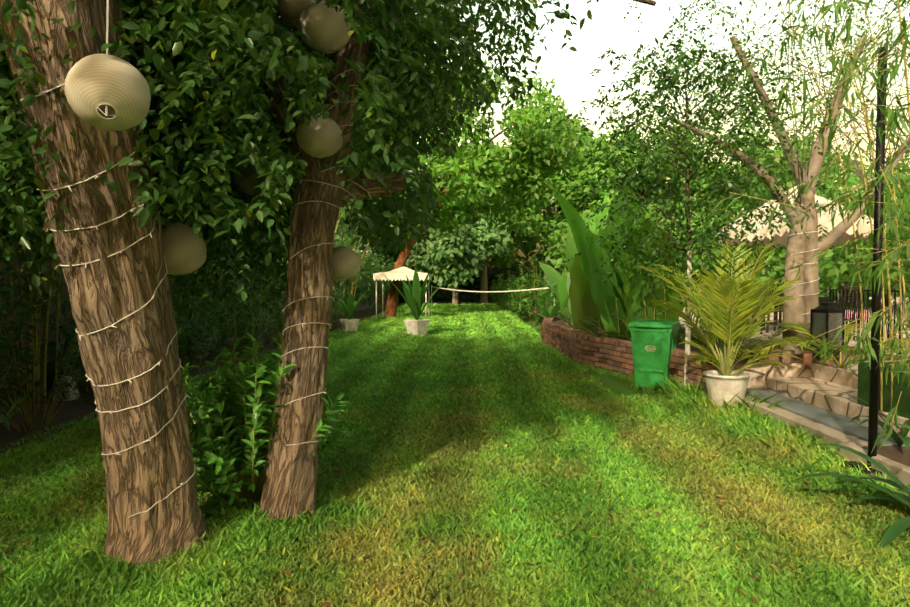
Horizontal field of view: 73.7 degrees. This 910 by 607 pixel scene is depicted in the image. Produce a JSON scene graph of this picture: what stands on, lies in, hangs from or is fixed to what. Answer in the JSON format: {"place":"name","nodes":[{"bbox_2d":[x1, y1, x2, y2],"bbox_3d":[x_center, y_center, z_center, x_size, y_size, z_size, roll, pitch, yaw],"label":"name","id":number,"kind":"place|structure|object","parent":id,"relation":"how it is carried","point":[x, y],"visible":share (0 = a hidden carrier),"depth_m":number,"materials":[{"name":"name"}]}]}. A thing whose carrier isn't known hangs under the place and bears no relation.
{"place":"outdoors","nodes":[
{"label":"outdoors","id":0,"kind":"place"},
{"bbox_2d":[373,266,431,280],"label":"canopy roof","id":1,"kind":"structure","parent":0,"point":[401,273],"depth_m":26.66,"materials":[{"name":"beige fabric"}]},
{"bbox_2d":[0,302,909,606],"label":"lawn ground","id":2,"kind":"structure","parent":0,"point":[622,386],"depth_m":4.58,"materials":[{"name":"green plant"}]},
{"bbox_2d":[0,154,381,432],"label":"bamboo shrubs","id":3,"kind":"object","parent":2,"relation":"on","point":[187,327],"visible":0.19,"depth_m":7.56,"materials":[{"name":"green plant"}]},
{"bbox_2d":[0,308,385,452],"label":"planting bed soil","id":4,"kind":"structure","parent":2,"relation":"on","point":[69,411],"depth_m":7.44,"materials":[{"name":"brown soil"}]},
{"bbox_2d":[1,330,82,390],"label":"plant","id":5,"kind":"object","parent":4,"relation":"on","point":[50,369],"visible":0.38,"depth_m":8.56,"materials":[{"name":"green plant"}]},
{"bbox_2d":[52,376,79,400],"bbox_3d":[-5.153,1.134,8.044,0.257,0.330,0.216,0,2,1],"label":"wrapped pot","id":6,"kind":"object","parent":4,"relation":"on","point":[71,396],"visible":0.4,"depth_m":7.99,"materials":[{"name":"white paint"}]},
{"bbox_2d":[0,225,389,395],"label":"boundary wall","id":7,"kind":"structure","parent":2,"relation":"on","point":[51,336],"depth_m":9.23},
{"bbox_2d":[181,312,351,511],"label":"bush between trunks","id":8,"kind":"object","parent":2,"relation":"on","point":[221,450],"visible":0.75,"depth_m":3.95,"materials":[{"name":"green plant"}]},
{"bbox_2d":[204,220,403,345],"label":"boundary trees","id":9,"kind":"object","parent":2,"relation":"on","point":[367,281],"visible":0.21,"depth_m":30.12,"materials":[{"name":"green plant"}]},
{"bbox_2d":[0,0,655,569],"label":"tree","id":10,"kind":"object","parent":2,"relation":"on","point":[215,101],"depth_m":3.20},
{"bbox_2d":[64,0,150,130],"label":"lantern","id":11,"kind":"object","parent":10,"relation":"hanging from","point":[107,91],"visible":1,"depth_m":2.28,"materials":[{"name":"paper"}]},
{"bbox_2d":[162,56,206,275],"bbox_3d":[-1.696,-1.050,3.670,0.352,1.762,0.358,0,2,1],"label":"lantern","id":12,"kind":"object","parent":10,"relation":"hanging from","point":[185,249],"visible":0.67,"depth_m":3.58,"materials":[{"name":"paper"}]},
{"bbox_2d":[20,55,391,517],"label":"fairy lights","id":13,"kind":"object","parent":10,"relation":"attached to","point":[150,234],"visible":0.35,"depth_m":3.24,"materials":[{"name":"white plastic"}]},
{"bbox_2d":[232,163,265,194],"bbox_3d":[-1.556,-1.698,4.629,0.297,1.734,0.295,0,2,1],"label":"lantern","id":14,"kind":"object","parent":10,"relation":"hanging from","point":[248,181],"visible":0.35,"depth_m":4.53,"materials":[{"name":"paper"}]},
{"bbox_2d":[277,0,314,27],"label":"lantern","id":15,"kind":"object","parent":10,"relation":"hanging from","point":[291,11],"visible":0.5,"depth_m":3.76,"materials":[{"name":"paper"}]},
{"bbox_2d":[296,0,342,157],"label":"lantern","id":16,"kind":"object","parent":10,"relation":"hanging from","point":[321,138],"visible":0.92,"depth_m":3.56,"materials":[{"name":"paper"}]},
{"bbox_2d":[298,0,350,53],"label":"lantern","id":17,"kind":"object","parent":10,"relation":"hanging from","point":[321,26],"visible":0.92,"depth_m":3.51,"materials":[{"name":"paper"}]},
{"bbox_2d":[333,207,360,279],"bbox_3d":[-0.832,-1.032,4.435,0.279,1.724,0.280,0,2,1],"label":"lantern","id":18,"kind":"object","parent":10,"relation":"hanging from","point":[346,263],"visible":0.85,"depth_m":4.37,"materials":[{"name":"paper"}]},
{"bbox_2d":[335,205,380,266],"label":"tree","id":19,"kind":"object","parent":2,"relation":"on","point":[349,225],"depth_m":45.55,"materials":[{"name":"green plant"}]},
{"bbox_2d":[340,319,429,335],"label":"plant pots","id":20,"kind":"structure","parent":2,"relation":"on","point":[415,326],"depth_m":18.38,"materials":[{"name":"ceramic"}]},
{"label":"planter soil","id":21,"kind":"structure","parent":20,"relation":"in","visible":0},
{"bbox_2d":[337,268,561,320],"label":"palm planters","id":22,"kind":"object","parent":21,"relation":"on","point":[415,293],"visible":0.83,"depth_m":18.26,"materials":[{"name":"green plant"}]},
{"bbox_2d":[372,227,426,286],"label":"tree","id":23,"kind":"object","parent":2,"relation":"on","point":[390,254],"visible":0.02,"depth_m":51.70,"materials":[{"name":"green plant"}]},
{"bbox_2d":[376,279,429,318],"bbox_3d":[-2.362,-0.316,27.896,2.256,2.050,2.256,0,2,1],"label":"gazebo frame","id":24,"kind":"object","parent":2,"relation":"on","point":[383,301],"visible":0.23,"depth_m":28.95,"materials":[{"name":"white metal"}]},
{"bbox_2d":[0,360,908,606],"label":"fallen leaves","id":25,"kind":"object","parent":2,"relation":"on","point":[328,604],"visible":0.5,"depth_m":4.01,"materials":[{"name":"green plant"}]},
{"bbox_2d":[405,210,512,303],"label":"tree","id":26,"kind":"object","parent":2,"relation":"on","point":[456,256],"visible":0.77,"depth_m":46.08,"materials":[{"name":"green plant"}]},
{"bbox_2d":[341,53,585,317],"bbox_3d":[-0.409,-5.637,29.938,12.977,12.861,10.293,0,2,1],"label":"neem tree","id":27,"kind":"object","parent":2,"relation":"on","point":[536,144],"visible":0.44,"depth_m":27.63,"materials":[{"name":"green plant"}]},
{"bbox_2d":[381,261,560,302],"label":"hedge","id":28,"kind":"object","parent":2,"relation":"on","point":[475,286],"visible":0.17,"depth_m":55.01,"materials":[{"name":"green plant"}]},
{"bbox_2d":[429,142,544,302],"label":"tree","id":29,"kind":"object","parent":2,"relation":"on","point":[507,259],"visible":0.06,"depth_m":50.71,"materials":[{"name":"green plant"}]},
{"bbox_2d":[431,285,554,315],"bbox_3d":[1.161,0.016,25.143,4.739,1.550,8.176,0,2,1],"label":"volleyball net","id":30,"kind":"object","parent":2,"relation":"on","point":[483,291],"visible":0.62,"depth_m":25.13,"materials":[{"name":"white fabric"}]},
{"bbox_2d":[433,289,553,309],"bbox_3d":[1.161,-0.203,25.136,4.701,0.923,8.137,0,2,1],"label":"net","id":31,"kind":"object","parent":30,"relation":"attached to","point":[496,303],"visible":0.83,"depth_m":24.12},
{"bbox_2d":[507,108,623,285],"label":"tree","id":32,"kind":"object","parent":2,"relation":"on","point":[574,198],"visible":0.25,"depth_m":51.08,"materials":[{"name":"green plant"}]},
{"bbox_2d":[336,169,897,277],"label":"tree foliage","id":33,"kind":"object","parent":2,"relation":"on","point":[539,257],"depth_m":62.94,"materials":[{"name":"green plant"}]},
{"bbox_2d":[541,315,715,390],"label":"wall bricks","id":34,"kind":"object","parent":2,"relation":"on","point":[576,345],"visible":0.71,"depth_m":10.65,"materials":[{"name":"brown brick"}]},
{"bbox_2d":[572,122,719,229],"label":"tree","id":35,"kind":"object","parent":2,"relation":"on","point":[628,164],"visible":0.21,"depth_m":47.98,"materials":[{"name":"green plant"}]},
{"bbox_2d":[587,340,716,369],"bbox_3d":[3.073,0.863,13.946,1.694,0.522,11.614,0,2,4],"label":"brick wall mortar","id":36,"kind":"object","parent":2,"relation":"on","point":[715,367],"depth_m":9.47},
{"bbox_2d":[628,319,680,387],"bbox_3d":[2.994,0.759,9.082,0.616,1.018,0.847,1,2,29],"label":"wheelie bin","id":37,"kind":"object","parent":2,"relation":"on","point":[654,343],"visible":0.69,"depth_m":8.79,"materials":[{"name":"plastic"}]},
{"bbox_2d":[399,278,909,301],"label":"boundary wall","id":38,"kind":"structure","parent":2,"relation":"on","point":[435,300],"depth_m":57.81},
{"bbox_2d":[556,4,842,387],"bbox_3d":[3.186,-1.396,8.474,3.349,5.463,3.966,0,2,1],"label":"tree","id":39,"kind":"object","parent":2,"relation":"on","point":[661,154],"visible":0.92,"depth_m":8.22,"materials":[{"name":"green plant"}]},
{"bbox_2d":[528,297,909,388],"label":"sandstone terrace","id":40,"kind":"structure","parent":2,"relation":"on","point":[833,373],"depth_m":8.12,"materials":[{"name":"beige stone"}]},
{"bbox_2d":[732,285,764,333],"bbox_3d":[6.341,0.107,13.160,0.510,1.084,0.619,0,2,6],"label":"chair","id":41,"kind":"object","parent":40,"relation":"on","point":[761,329],"visible":0.04,"depth_m":12.94,"materials":[{"name":"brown wood"}]},
{"bbox_2d":[609,0,909,352],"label":"tree","id":42,"kind":"object","parent":40,"relation":"on","point":[794,310],"visible":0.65,"depth_m":8.38,"materials":[{"name":"green plant"}]},
{"bbox_2d":[785,231,819,326],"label":"string lights","id":43,"kind":"object","parent":42,"relation":"attached to","point":[807,263],"visible":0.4,"depth_m":8.36},
{"bbox_2d":[754,284,783,332],"bbox_3d":[7.091,0.096,13.527,0.510,1.084,0.619,0,2,-4],"label":"fence","id":44,"kind":"object","parent":40,"relation":"on","point":[770,323],"visible":0.17,"depth_m":13.33,"materials":[{"name":"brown wood"}]},
{"bbox_2d":[680,310,903,321],"bbox_3d":[11.222,0.400,20.815,12.425,0.060,7.450,0,2,1],"label":"pool coping","id":45,"kind":"object","parent":40,"relation":"on","point":[845,310],"visible":0.03,"depth_m":17.12,"materials":[{"name":"concrete"}]},
{"bbox_2d":[715,186,885,247],"bbox_3d":[7.066,-0.888,12.632,2.864,3.100,2.864,-1,2,-33],"label":"canopy","id":46,"kind":"object","parent":40,"relation":"on","point":[847,235],"visible":0.38,"depth_m":11.93,"materials":[{"name":"fabric"}]},
{"bbox_2d":[754,320,909,367],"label":"ferns","id":47,"kind":"object","parent":40,"relation":"on","point":[802,344],"depth_m":7.58,"materials":[{"name":"green plant"}]},
{"bbox_2d":[834,284,862,323],"bbox_3d":[9.621,0.048,15.134,0.798,1.089,0.510,0,2,-14],"label":"chair","id":48,"kind":"object","parent":40,"relation":"on","point":[845,287],"visible":0.25,"depth_m":15.11,"materials":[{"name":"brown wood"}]},
{"bbox_2d":[829,289,902,354],"bbox_3d":[7.435,0.221,11.174,0.039,0.970,4.519,1,2,20],"label":"fence","id":49,"kind":"object","parent":40,"relation":"on","point":[846,307],"visible":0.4,"depth_m":11.15,"materials":[{"name":"metal"}]},
{"bbox_2d":[537,146,909,309],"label":"poolside shrubs","id":50,"kind":"object","parent":2,"relation":"on","point":[837,276],"depth_m":26.19,"materials":[{"name":"green plant"}]},
{"bbox_2d":[703,370,749,407],"bbox_3d":[3.306,1.083,7.395,0.525,0.470,0.525,0,2,1],"label":"plant pot","id":51,"kind":"object","parent":2,"relation":"on","point":[728,387],"visible":0.75,"depth_m":7.21,"materials":[{"name":"white ceramic"}]},
{"bbox_2d":[637,240,802,375],"bbox_3d":[3.259,0.048,7.556,1.921,1.751,1.971,1,2,30],"label":"areca palm","id":52,"kind":"object","parent":51,"relation":"on","point":[715,320],"visible":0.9,"depth_m":7.27,"materials":[{"name":"green plant"}]},
{"bbox_2d":[676,129,863,279],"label":"tree","id":53,"kind":"object","parent":2,"relation":"on","point":[787,182],"visible":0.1,"depth_m":42.18,"materials":[{"name":"green plant"}]},
{"bbox_2d":[745,395,909,487],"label":"curb","id":54,"kind":"structure","parent":2,"relation":"on","point":[900,471],"depth_m":5.57,"materials":[{"name":"beige concrete"}]},
{"bbox_2d":[857,362,909,418],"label":"clipped box hedge","id":55,"kind":"object","parent":54,"relation":"on","point":[903,408],"visible":0.37,"depth_m":5.81,"materials":[{"name":"green plant"}]},
{"bbox_2d":[764,377,909,436],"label":"stone ledge","id":56,"kind":"object","parent":2,"relation":"on","point":[824,394],"visible":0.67,"depth_m":6.97,"materials":[{"name":"beige stone"}]},
{"bbox_2d":[785,394,909,548],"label":"plant leaves","id":57,"kind":"object","parent":2,"relation":"on","point":[895,530],"visible":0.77,"depth_m":4.11,"materials":[{"name":"green plant"}]},
{"bbox_2d":[841,46,887,479],"bbox_3d":[3.334,-0.306,4.804,0.300,3.400,0.300,0,2,1],"label":"lamp post","id":58,"kind":"object","parent":2,"relation":"on","point":[874,384],"visible":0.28,"depth_m":4.79,"materials":[{"name":"metal"}]},
{"bbox_2d":[346,0,909,278],"label":"sky","id":59,"kind":"structure","parent":0,"point":[608,27],"materials":[{"name":"white"}]},
{"bbox_2d":[532,309,909,364],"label":"planter bed soil","id":60,"kind":"structure","parent":0,"point":[693,348],"depth_m":10.42,"materials":[{"name":"brown soil"}]},
{"bbox_2d":[539,179,683,340],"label":"banana plants","id":61,"kind":"object","parent":60,"relation":"on","point":[577,297],"visible":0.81,"depth_m":10.27,"materials":[{"name":"green plant"}]},
{"bbox_2d":[490,207,797,359],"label":"shrubs","id":62,"kind":"object","parent":60,"relation":"on","point":[522,283],"visible":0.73,"depth_m":19.67,"materials":[{"name":"green plant"}]},
{"bbox_2d":[779,349,818,363],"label":"tree ring soil","id":63,"kind":"structure","parent":60,"relation":"on","point":[815,360],"depth_m":8.11,"materials":[{"name":"brown soil"}]},
{"bbox_2d":[750,343,856,364],"bbox_3d":[4.865,0.700,8.516,1.302,0.170,1.304,0,2,1],"label":"terrace tree brick ring","id":64,"kind":"object","parent":60,"relation":"on","point":[806,356],"visible":0.29,"depth_m":8.05,"materials":[{"name":"brown brick"}]},
{"bbox_2d":[810,297,844,353],"bbox_3d":[4.836,0.273,7.882,0.270,0.721,0.270,0,2,-13],"label":"floor lantern","id":65,"kind":"object","parent":64,"relation":"on","point":[826,317],"visible":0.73,"depth_m":7.78,"materials":[{"name":"black metal"}]},
{"bbox_2d":[818,292,837,306],"bbox_3d":[5.473,0.211,9.042,0.300,0.775,0.300,0,2,12],"label":"floor lantern","id":66,"kind":"object","parent":64,"relation":"on","point":[822,300],"visible":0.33,"depth_m":8.95,"materials":[{"name":"black metal"}]},
{"bbox_2d":[763,297,781,329],"bbox_3d":[7.549,0.229,14.434,0.900,0.760,0.900,0,2,1],"label":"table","id":67,"kind":"object","parent":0,"point":[780,317],"visible":0.1,"depth_m":14.79,"materials":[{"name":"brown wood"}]},
{"bbox_2d":[776,296,782,325],"bbox_3d":[8.578,0.206,15.216,0.800,0.760,0.800,0,2,1],"label":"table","id":68,"kind":"object","parent":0,"point":[777,314],"visible":0.02,"depth_m":15.54,"materials":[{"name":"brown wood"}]},
{"bbox_2d":[746,388,909,445],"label":"slate tiles","id":69,"kind":"object","parent":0,"point":[836,421],"visible":0.58,"depth_m":6.42,"materials":[{"name":"grey stone"}]},
{"bbox_2d":[862,446,909,465],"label":"terrace bed soil","id":70,"kind":"structure","parent":0,"point":[900,454],"depth_m":5.01,"materials":[{"name":"brown soil"}]},
{"bbox_2d":[708,0,909,452],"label":"bamboo","id":71,"kind":"object","parent":70,"relation":"on","point":[892,122],"visible":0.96,"depth_m":4.17,"materials":[{"name":"green plant"}]},
{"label":"pool water","id":72,"kind":"structure","parent":0,"visible":0},
{"bbox_2d":[845,311,868,319],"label":"pool floats","id":73,"kind":"object","parent":72,"relation":"on","point":[848,318],"visible":0.1,"depth_m":19.24,"materials":[{"name":"pink"}]}
]}

